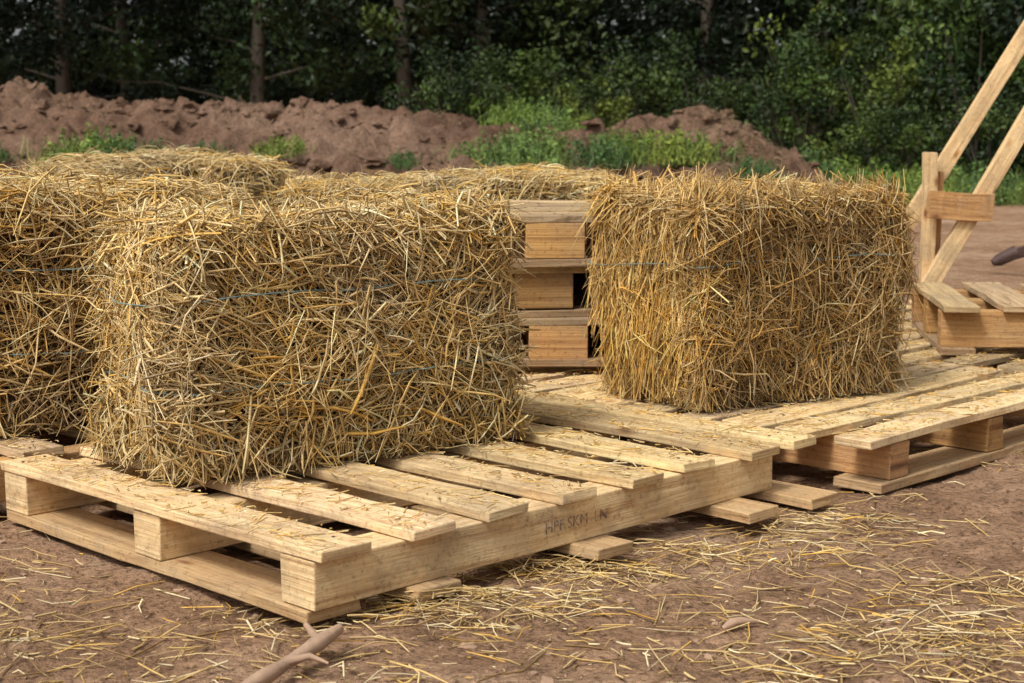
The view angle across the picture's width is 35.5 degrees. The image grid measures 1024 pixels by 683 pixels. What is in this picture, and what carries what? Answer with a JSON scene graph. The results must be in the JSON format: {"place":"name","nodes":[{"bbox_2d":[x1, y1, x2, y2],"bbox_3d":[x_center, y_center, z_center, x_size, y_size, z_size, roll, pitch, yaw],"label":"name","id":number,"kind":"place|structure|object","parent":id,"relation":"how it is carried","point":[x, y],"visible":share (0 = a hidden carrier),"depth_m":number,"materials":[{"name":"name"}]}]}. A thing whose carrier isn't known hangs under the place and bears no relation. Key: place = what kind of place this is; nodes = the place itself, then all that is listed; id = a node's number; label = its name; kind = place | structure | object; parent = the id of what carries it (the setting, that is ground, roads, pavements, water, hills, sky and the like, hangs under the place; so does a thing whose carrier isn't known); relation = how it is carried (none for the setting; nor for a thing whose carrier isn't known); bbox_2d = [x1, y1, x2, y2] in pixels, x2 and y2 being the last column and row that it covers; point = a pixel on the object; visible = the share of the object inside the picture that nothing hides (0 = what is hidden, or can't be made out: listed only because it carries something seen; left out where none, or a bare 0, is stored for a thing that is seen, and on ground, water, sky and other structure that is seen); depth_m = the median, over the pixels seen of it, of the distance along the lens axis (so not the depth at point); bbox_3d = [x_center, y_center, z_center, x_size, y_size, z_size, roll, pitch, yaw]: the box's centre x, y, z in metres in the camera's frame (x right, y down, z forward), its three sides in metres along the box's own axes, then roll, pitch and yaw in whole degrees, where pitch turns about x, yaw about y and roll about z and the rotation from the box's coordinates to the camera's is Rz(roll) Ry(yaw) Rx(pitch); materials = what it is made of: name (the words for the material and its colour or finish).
{"place":"outdoors","nodes":[
{"label":"outdoors","id":0,"kind":"place"},
{"bbox_2d":[7,0,874,101],"label":"sky","id":1,"kind":"structure","parent":0,"point":[17,30],"materials":[{"name":"white"}]},
{"bbox_2d":[265,158,632,210],"bbox_3d":[-0.200,-0.368,5.625,1.315,0.552,0.637,0,8,-2],"label":"straw bale","id":2,"kind":"object","parent":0,"point":[538,182],"visible":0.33,"depth_m":5.41},
{"bbox_2d":[0,162,1023,682],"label":"ground","id":3,"kind":"structure","parent":0,"point":[986,492],"depth_m":2.68,"materials":[{"name":"soil"}]},
{"bbox_2d":[0,0,22,85],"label":"deciduous tree","id":4,"kind":"object","parent":3,"relation":"on","point":[15,71],"visible":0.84,"depth_m":25.42,"materials":[{"name":"green plant"}]},
{"bbox_2d":[0,0,50,77],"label":"deciduous tree","id":5,"kind":"object","parent":3,"relation":"on","point":[10,50],"visible":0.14,"depth_m":27.74,"materials":[{"name":"green plant"}]},
{"bbox_2d":[0,0,93,81],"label":"deciduous tree","id":6,"kind":"object","parent":3,"relation":"on","point":[14,43],"visible":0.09,"depth_m":35.46,"materials":[{"name":"green plant"}]},
{"bbox_2d":[0,415,94,501],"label":"wooden pallet","id":7,"kind":"object","parent":3,"relation":"on","point":[65,446],"visible":0.12,"depth_m":3.37,"materials":[{"name":"brown wood"}]},
{"bbox_2d":[0,158,275,442],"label":"straw bale","id":8,"kind":"object","parent":7,"relation":"on","point":[44,379],"visible":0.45,"depth_m":3.41},
{"bbox_2d":[0,0,207,104],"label":"deciduous tree","id":9,"kind":"object","parent":3,"relation":"on","point":[58,38],"visible":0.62,"depth_m":26.50,"materials":[{"name":"green plant"}]},
{"bbox_2d":[0,0,275,105],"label":"deciduous tree","id":10,"kind":"object","parent":3,"relation":"on","point":[122,22],"visible":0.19,"depth_m":31.17,"materials":[{"name":"green plant"}]},
{"bbox_2d":[5,140,298,210],"bbox_3d":[-1.308,-0.390,5.950,1.086,0.713,0.655,0,8,-1],"label":"straw bale","id":11,"kind":"object","parent":3,"relation":"on","point":[261,177],"visible":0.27,"depth_m":5.73},
{"bbox_2d":[59,0,403,104],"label":"deciduous tree","id":12,"kind":"object","parent":3,"relation":"on","point":[255,52],"visible":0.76,"depth_m":26.18,"materials":[{"name":"green plant"}]},
{"bbox_2d":[94,0,396,106],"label":"deciduous tree","id":13,"kind":"object","parent":3,"relation":"on","point":[272,86],"visible":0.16,"depth_m":32.27,"materials":[{"name":"green plant"}]},
{"bbox_2d":[242,622,343,682],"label":"fallen branch","id":14,"kind":"object","parent":3,"relation":"on","point":[313,645],"visible":1,"depth_m":2.29,"materials":[{"name":"beige wood"}]},
{"bbox_2d":[271,0,543,122],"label":"deciduous tree","id":15,"kind":"object","parent":3,"relation":"on","point":[406,71],"visible":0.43,"depth_m":26.88,"materials":[{"name":"green plant"}]},
{"bbox_2d":[0,76,827,184],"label":"dirt mound","id":16,"kind":"object","parent":3,"relation":"on","point":[407,131],"visible":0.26,"depth_m":15.25,"materials":[{"name":"soil"}]},
{"bbox_2d":[0,141,20,161],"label":"weed clump","id":17,"kind":"object","parent":16,"relation":"on","point":[4,153],"visible":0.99,"depth_m":14.82,"materials":[{"name":"green plant"}]},
{"bbox_2d":[20,122,133,168],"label":"weed clump","id":18,"kind":"object","parent":16,"relation":"on","point":[90,142],"visible":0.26,"depth_m":12.88,"materials":[{"name":"green plant"}]},
{"bbox_2d":[45,132,148,160],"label":"weed clump","id":19,"kind":"object","parent":16,"relation":"on","point":[95,144],"visible":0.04,"depth_m":14.87,"materials":[{"name":"green plant"}]},
{"bbox_2d":[62,128,186,156],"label":"weed clump","id":20,"kind":"object","parent":16,"relation":"on","point":[129,144],"visible":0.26,"depth_m":12.98,"materials":[{"name":"green plant"}]},
{"bbox_2d":[176,137,237,156],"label":"weed clump","id":21,"kind":"object","parent":16,"relation":"on","point":[211,145],"visible":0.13,"depth_m":14.63,"materials":[{"name":"green plant"}]},
{"bbox_2d":[246,132,329,158],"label":"weed clump","id":22,"kind":"object","parent":16,"relation":"on","point":[272,147],"visible":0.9,"depth_m":14.26,"materials":[{"name":"green plant"}]},
{"bbox_2d":[381,148,425,170],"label":"weed clump","id":23,"kind":"object","parent":16,"relation":"on","point":[400,162],"visible":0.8,"depth_m":13.18,"materials":[{"name":"green plant"}]},
{"bbox_2d":[0,81,919,233],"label":"mound clods","id":24,"kind":"object","parent":16,"relation":"on","point":[41,106],"visible":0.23,"depth_m":15.36,"materials":[{"name":"soil"}]},
{"bbox_2d":[432,125,579,169],"bbox_3d":[-0.016,-1.563,13.034,1.403,0.399,0.877,6,10,40],"label":"weed clump","id":25,"kind":"object","parent":16,"relation":"on","point":[538,149],"visible":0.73,"depth_m":12.99,"materials":[{"name":"green plant"}]},
{"bbox_2d":[478,95,552,125],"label":"weed clump","id":26,"kind":"object","parent":16,"relation":"on","point":[512,115],"visible":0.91,"depth_m":16.45,"materials":[{"name":"green plant"}]},
{"bbox_2d":[472,131,572,170],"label":"weed clump","id":27,"kind":"object","parent":16,"relation":"on","point":[521,153],"visible":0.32,"depth_m":13.01,"materials":[{"name":"green plant"}]},
{"bbox_2d":[486,121,583,161],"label":"weed clump","id":28,"kind":"object","parent":16,"relation":"on","point":[559,141],"visible":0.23,"depth_m":14.78,"materials":[{"name":"green plant"}]},
{"bbox_2d":[477,95,594,128],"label":"weed clump","id":29,"kind":"object","parent":16,"relation":"on","point":[564,116],"visible":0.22,"depth_m":17.08,"materials":[{"name":"green plant"}]},
{"bbox_2d":[495,112,577,138],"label":"weed clump","id":30,"kind":"object","parent":16,"relation":"on","point":[537,125],"visible":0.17,"depth_m":16.14,"materials":[{"name":"green plant"}]},
{"bbox_2d":[536,118,585,135],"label":"weed clump","id":31,"kind":"object","parent":16,"relation":"on","point":[570,125],"visible":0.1,"depth_m":16.21,"materials":[{"name":"green plant"}]},
{"bbox_2d":[553,130,659,171],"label":"weed clump","id":32,"kind":"object","parent":16,"relation":"on","point":[601,157],"visible":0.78,"depth_m":14.64,"materials":[{"name":"green plant"}]},
{"bbox_2d":[586,126,643,148],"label":"weed clump","id":33,"kind":"object","parent":16,"relation":"on","point":[612,135],"visible":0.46,"depth_m":15.11,"materials":[{"name":"green plant"}]},
{"bbox_2d":[566,126,670,165],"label":"weed clump","id":34,"kind":"object","parent":16,"relation":"on","point":[627,144],"visible":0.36,"depth_m":14.87,"materials":[{"name":"green plant"}]},
{"bbox_2d":[614,122,719,164],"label":"weed clump","id":35,"kind":"object","parent":16,"relation":"on","point":[665,153],"visible":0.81,"depth_m":14.63,"materials":[{"name":"green plant"}]},
{"bbox_2d":[629,129,767,169],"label":"weed clump","id":36,"kind":"object","parent":16,"relation":"on","point":[711,150],"visible":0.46,"depth_m":14.72,"materials":[{"name":"green plant"}]},
{"bbox_2d":[721,153,789,181],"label":"weed clump","id":37,"kind":"object","parent":16,"relation":"on","point":[767,169],"visible":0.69,"depth_m":14.41,"materials":[{"name":"green plant"}]},
{"bbox_2d":[780,143,857,178],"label":"weed clump","id":38,"kind":"object","parent":16,"relation":"on","point":[823,167],"visible":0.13,"depth_m":17.21,"materials":[{"name":"green plant"}]},
{"bbox_2d":[14,79,818,186],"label":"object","id":39,"kind":"structure","parent":3,"relation":"on","point":[733,123],"depth_m":15.34,"materials":[{"name":"plant"}]},
{"bbox_2d":[0,390,837,623],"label":"wooden pallet","id":40,"kind":"object","parent":3,"relation":"on","point":[345,574],"visible":0.68,"depth_m":2.96,"materials":[{"name":"brown wood"}]},
{"bbox_2d":[70,175,542,488],"bbox_3d":[-0.422,-0.058,3.288,0.970,0.548,0.602,-6,9,-38],"label":"straw bale","id":41,"kind":"object","parent":40,"relation":"on","point":[354,325],"visible":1,"depth_m":3.08},
{"bbox_2d":[0,304,1023,551],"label":"straw litter","id":42,"kind":"object","parent":40,"relation":"on","point":[610,466],"visible":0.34,"depth_m":3.35,"materials":[{"name":"yellow plant"}]},
{"bbox_2d":[268,0,610,112],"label":"deciduous tree","id":43,"kind":"object","parent":3,"relation":"on","point":[370,95],"visible":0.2,"depth_m":30.36,"materials":[{"name":"green plant"}]},
{"bbox_2d":[380,34,504,124],"bbox_3d":[-0.886,-3.494,24.286,2.041,2.252,2.154,2,8,12],"label":"shrub","id":44,"kind":"object","parent":3,"relation":"on","point":[452,93],"visible":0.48,"depth_m":23.88,"materials":[{"name":"green plant"}]},
{"bbox_2d":[358,0,610,122],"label":"deciduous tree","id":45,"kind":"object","parent":3,"relation":"on","point":[482,29],"visible":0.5,"depth_m":25.49,"materials":[{"name":"green plant"}]},
{"bbox_2d":[0,0,1004,164],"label":"distant trees","id":46,"kind":"object","parent":3,"relation":"on","point":[269,44],"visible":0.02,"depth_m":38.08,"materials":[{"name":"green plant"}]},
{"bbox_2d":[0,416,1023,682],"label":"scattered straw","id":47,"kind":"object","parent":3,"relation":"on","point":[564,564],"visible":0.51,"depth_m":2.61,"materials":[{"name":"yellow plant"}]},
{"bbox_2d":[0,299,1023,682],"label":"soil clods","id":48,"kind":"object","parent":3,"relation":"on","point":[550,679],"visible":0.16,"depth_m":2.59,"materials":[{"name":"brown soil"}]},
{"bbox_2d":[461,40,588,125],"bbox_3d":[0.316,-3.311,23.659,2.219,2.269,1.798,2,8,13],"label":"shrub","id":49,"kind":"object","parent":3,"relation":"on","point":[520,77],"visible":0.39,"depth_m":23.55,"materials":[{"name":"green plant"}]},
{"bbox_2d":[415,0,697,115],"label":"deciduous tree","id":50,"kind":"object","parent":3,"relation":"on","point":[562,14],"visible":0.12,"depth_m":31.04,"materials":[{"name":"green plant"}]},
{"bbox_2d":[511,332,603,372],"bbox_3d":[-0.027,0.077,4.799,0.836,0.145,0.917,-1,8,-5],"label":"wooden pallet","id":51,"kind":"object","parent":3,"relation":"on","point":[554,369],"visible":0.02,"depth_m":4.35,"materials":[{"name":"brown wood"}]},
{"bbox_2d":[514,301,605,366],"bbox_3d":[0.024,-0.052,4.734,0.841,0.144,0.907,0,8,-2],"label":"wooden pallet","id":52,"kind":"object","parent":51,"relation":"on","point":[564,341],"visible":0.11,"depth_m":4.29,"materials":[{"name":"brown wood"}]},
{"bbox_2d":[508,246,604,317],"bbox_3d":[-0.043,-0.191,4.734,0.842,0.147,0.907,-1,8,-6],"label":"wooden pallet","id":53,"kind":"object","parent":52,"relation":"on","point":[553,292],"visible":0.11,"depth_m":4.30,"materials":[{"name":"brown wood"}]},
{"bbox_2d":[495,200,599,267],"bbox_3d":[0.009,-0.324,4.692,0.820,0.146,0.904,0,8,-4],"label":"wooden pallet","id":54,"kind":"object","parent":53,"relation":"on","point":[549,237],"visible":0.22,"depth_m":4.26,"materials":[{"name":"brown wood"}]},
{"bbox_2d":[534,95,595,128],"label":"shrub","id":55,"kind":"object","parent":3,"relation":"on","point":[587,117],"visible":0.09,"depth_m":19.30,"materials":[{"name":"green plant"}]},
{"bbox_2d":[550,74,637,128],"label":"shrub","id":56,"kind":"object","parent":3,"relation":"on","point":[605,107],"visible":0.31,"depth_m":22.65,"materials":[{"name":"green plant"}]},
{"bbox_2d":[625,110,667,119],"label":"shrub","id":57,"kind":"object","parent":3,"relation":"on","point":[646,113],"depth_m":19.55,"materials":[{"name":"green plant"}]},
{"bbox_2d":[594,35,729,127],"bbox_3d":[2.073,-3.497,24.219,2.268,2.275,2.393,4,9,30],"label":"shrub","id":58,"kind":"object","parent":3,"relation":"on","point":[657,100],"visible":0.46,"depth_m":23.98,"materials":[{"name":"green plant"}]},
{"bbox_2d":[540,0,793,125],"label":"deciduous tree","id":59,"kind":"object","parent":3,"relation":"on","point":[644,30],"visible":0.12,"depth_m":33.55,"materials":[{"name":"green plant"}]},
{"bbox_2d":[553,0,814,134],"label":"deciduous tree","id":60,"kind":"object","parent":3,"relation":"on","point":[708,10],"visible":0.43,"depth_m":27.50,"materials":[{"name":"green plant"}]},
{"bbox_2d":[664,61,785,145],"bbox_3d":[3.033,-3.147,23.287,1.915,1.820,1.815,-1,8,-8],"label":"shrub","id":61,"kind":"object","parent":3,"relation":"on","point":[713,90],"visible":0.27,"depth_m":22.98,"materials":[{"name":"green plant"}]},
{"bbox_2d":[721,617,758,629],"bbox_3d":[0.360,0.442,2.524,0.069,0.017,0.015,-4,9,-29],"label":"bark chip","id":62,"kind":"object","parent":3,"relation":"on","point":[729,623],"visible":1,"depth_m":2.52,"materials":[{"name":"beige wood"}]},
{"bbox_2d":[510,358,1023,493],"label":"wooden pallet","id":63,"kind":"object","parent":3,"relation":"on","point":[878,464],"visible":0.42,"depth_m":3.75,"materials":[{"name":"brown wood"}]},
{"bbox_2d":[563,159,931,414],"bbox_3d":[0.602,-0.164,3.982,0.874,0.575,0.555,-5,9,-36],"label":"straw bale","id":64,"kind":"object","parent":63,"relation":"on","point":[729,292],"visible":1,"depth_m":3.82},
{"bbox_2d":[617,0,955,163],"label":"deciduous tree","id":65,"kind":"object","parent":3,"relation":"on","point":[796,18],"visible":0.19,"depth_m":26.85,"materials":[{"name":"green plant"}]},
{"bbox_2d":[739,31,858,172],"bbox_3d":[3.810,-3.047,21.655,1.798,2.269,2.219,0,8,3],"label":"shrub","id":66,"kind":"object","parent":3,"relation":"on","point":[795,66],"visible":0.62,"depth_m":21.53,"materials":[{"name":"green plant"}]},
{"bbox_2d":[736,0,898,170],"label":"deciduous tree","id":67,"kind":"object","parent":3,"relation":"on","point":[824,19],"visible":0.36,"depth_m":23.50,"materials":[{"name":"green plant"}]},
{"bbox_2d":[732,0,926,152],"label":"deciduous tree","id":68,"kind":"object","parent":3,"relation":"on","point":[843,29],"visible":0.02,"depth_m":30.53,"materials":[{"name":"green plant"}]},
{"bbox_2d":[756,0,954,171],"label":"deciduous tree","id":69,"kind":"object","parent":3,"relation":"on","point":[844,2],"visible":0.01,"depth_m":27.54,"materials":[{"name":"green plant"}]},
{"bbox_2d":[814,156,921,205],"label":"weed clump","id":70,"kind":"object","parent":3,"relation":"on","point":[852,171],"visible":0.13,"depth_m":17.10,"materials":[{"name":"green plant"}]},
{"bbox_2d":[824,155,912,190],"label":"weed clump","id":71,"kind":"object","parent":3,"relation":"on","point":[873,160],"visible":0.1,"depth_m":17.45,"materials":[{"name":"green plant"}]},
{"bbox_2d":[822,162,919,175],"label":"weed clump","id":72,"kind":"object","parent":3,"relation":"on","point":[841,167],"visible":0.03,"depth_m":19.36,"materials":[{"name":"green plant"}]},
{"bbox_2d":[801,32,950,171],"bbox_3d":[4.839,-2.900,20.771,2.134,2.208,2.044,2,8,13],"label":"shrub","id":73,"kind":"object","parent":3,"relation":"on","point":[890,81],"visible":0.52,"depth_m":20.56,"materials":[{"name":"green plant"}]},
{"bbox_2d":[858,164,908,181],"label":"weed clump","id":74,"kind":"object","parent":3,"relation":"on","point":[887,167],"visible":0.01,"depth_m":18.36,"materials":[{"name":"green plant"}]},
{"bbox_2d":[835,104,944,177],"bbox_3d":[4.398,-2.234,19.105,1.479,1.210,1.199,-2,8,-13],"label":"shrub","id":75,"kind":"object","parent":3,"relation":"on","point":[892,141],"visible":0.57,"depth_m":18.96,"materials":[{"name":"green plant"}]},
{"bbox_2d":[864,168,953,194],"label":"weed clump","id":76,"kind":"object","parent":3,"relation":"on","point":[903,177],"visible":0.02,"depth_m":17.84,"materials":[{"name":"green plant"}]},
{"bbox_2d":[835,0,1011,116],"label":"deciduous tree","id":77,"kind":"object","parent":3,"relation":"on","point":[874,21],"visible":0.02,"depth_m":26.14,"materials":[{"name":"green plant"}]},
{"bbox_2d":[879,170,970,205],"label":"weed clump","id":78,"kind":"object","parent":3,"relation":"on","point":[919,183],"visible":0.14,"depth_m":17.46,"materials":[{"name":"green plant"}]},
{"bbox_2d":[832,0,1023,166],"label":"deciduous tree","id":79,"kind":"object","parent":3,"relation":"on","point":[904,10],"visible":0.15,"depth_m":22.53,"materials":[{"name":"green plant"}]},
{"bbox_2d":[895,159,969,193],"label":"weed clump","id":80,"kind":"object","parent":3,"relation":"on","point":[951,178],"visible":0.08,"depth_m":18.00,"materials":[{"name":"green plant"}]},
{"bbox_2d":[908,179,957,202],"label":"weed clump","id":81,"kind":"object","parent":3,"relation":"on","point":[917,181],"visible":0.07,"depth_m":17.67,"materials":[{"name":"green plant"}]},
{"bbox_2d":[889,161,981,178],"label":"weed clump","id":82,"kind":"object","parent":3,"relation":"on","point":[912,168],"visible":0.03,"depth_m":18.90,"materials":[{"name":"green plant"}]},
{"bbox_2d":[885,162,1017,189],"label":"weed clump","id":83,"kind":"object","parent":3,"relation":"on","point":[906,170],"visible":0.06,"depth_m":18.17,"materials":[{"name":"green plant"}]},
{"bbox_2d":[881,178,1022,204],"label":"grass","id":84,"kind":"structure","parent":3,"relation":"on","point":[974,188],"depth_m":17.54,"materials":[{"name":"green plant"}]},
{"bbox_2d":[894,306,1023,375],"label":"wooden pallet","id":85,"kind":"object","parent":3,"relation":"on","point":[994,361],"visible":0.13,"depth_m":4.68,"materials":[{"name":"brown wood"}]},
{"bbox_2d":[912,282,1023,355],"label":"wooden pallet","id":86,"kind":"object","parent":85,"relation":"on","point":[968,317],"visible":0.98,"depth_m":4.69,"materials":[{"name":"brown wood"}]},
{"bbox_2d":[904,20,1023,303],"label":"timber frame","id":87,"kind":"object","parent":86,"relation":"on","point":[934,202],"visible":0.79,"depth_m":6.76,"materials":[{"name":"brown wood"}]},
{"bbox_2d":[899,0,1023,173],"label":"deciduous tree","id":88,"kind":"object","parent":3,"relation":"on","point":[930,27],"visible":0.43,"depth_m":19.93,"materials":[{"name":"green plant"}]},
{"bbox_2d":[917,79,1023,182],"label":"shrub","id":89,"kind":"object","parent":3,"relation":"on","point":[988,126],"visible":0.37,"depth_m":18.53,"materials":[{"name":"green plant"}]},
{"bbox_2d":[927,0,1023,171],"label":"deciduous tree","id":90,"kind":"object","parent":3,"relation":"on","point":[1010,9],"visible":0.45,"depth_m":19.86,"materials":[{"name":"green plant"}]},
{"bbox_2d":[943,161,1023,206],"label":"weed clump","id":91,"kind":"object","parent":3,"relation":"on","point":[973,175],"visible":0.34,"depth_m":17.60,"materials":[{"name":"green plant"}]},
{"bbox_2d":[957,170,1023,204],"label":"weed clump","id":92,"kind":"object","parent":3,"relation":"on","point":[1005,182],"visible":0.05,"depth_m":17.75,"materials":[{"name":"green plant"}]},
{"bbox_2d":[970,173,1023,205],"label":"weed clump","id":93,"kind":"object","parent":3,"relation":"on","point":[1019,184],"visible":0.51,"depth_m":17.33,"materials":[{"name":"green plant"}]},
{"bbox_2d":[991,245,1023,265],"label":"branch","id":94,"kind":"object","parent":3,"relation":"on","point":[1010,254],"visible":1,"depth_m":8.99,"materials":[{"name":"wood"}]},
{"bbox_2d":[1005,163,1023,179],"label":"weed clump","id":95,"kind":"object","parent":3,"relation":"on","point":[1021,171],"visible":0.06,"depth_m":18.66,"materials":[{"name":"green plant"}]},
{"bbox_3d":[-1.362,0.015,5.330,1.228,0.129,1.036,0,8,-3],"label":"wooden pallet","id":96,"kind":"object","parent":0,"visible":0},
{"bbox_2d":[51,172,207,181],"bbox_3d":[-1.433,-0.273,4.989,1.124,0.528,0.630,0,8,-3],"label":"straw bale","id":97,"kind":"object","parent":96,"relation":"on","point":[132,177],"depth_m":4.85}
]}

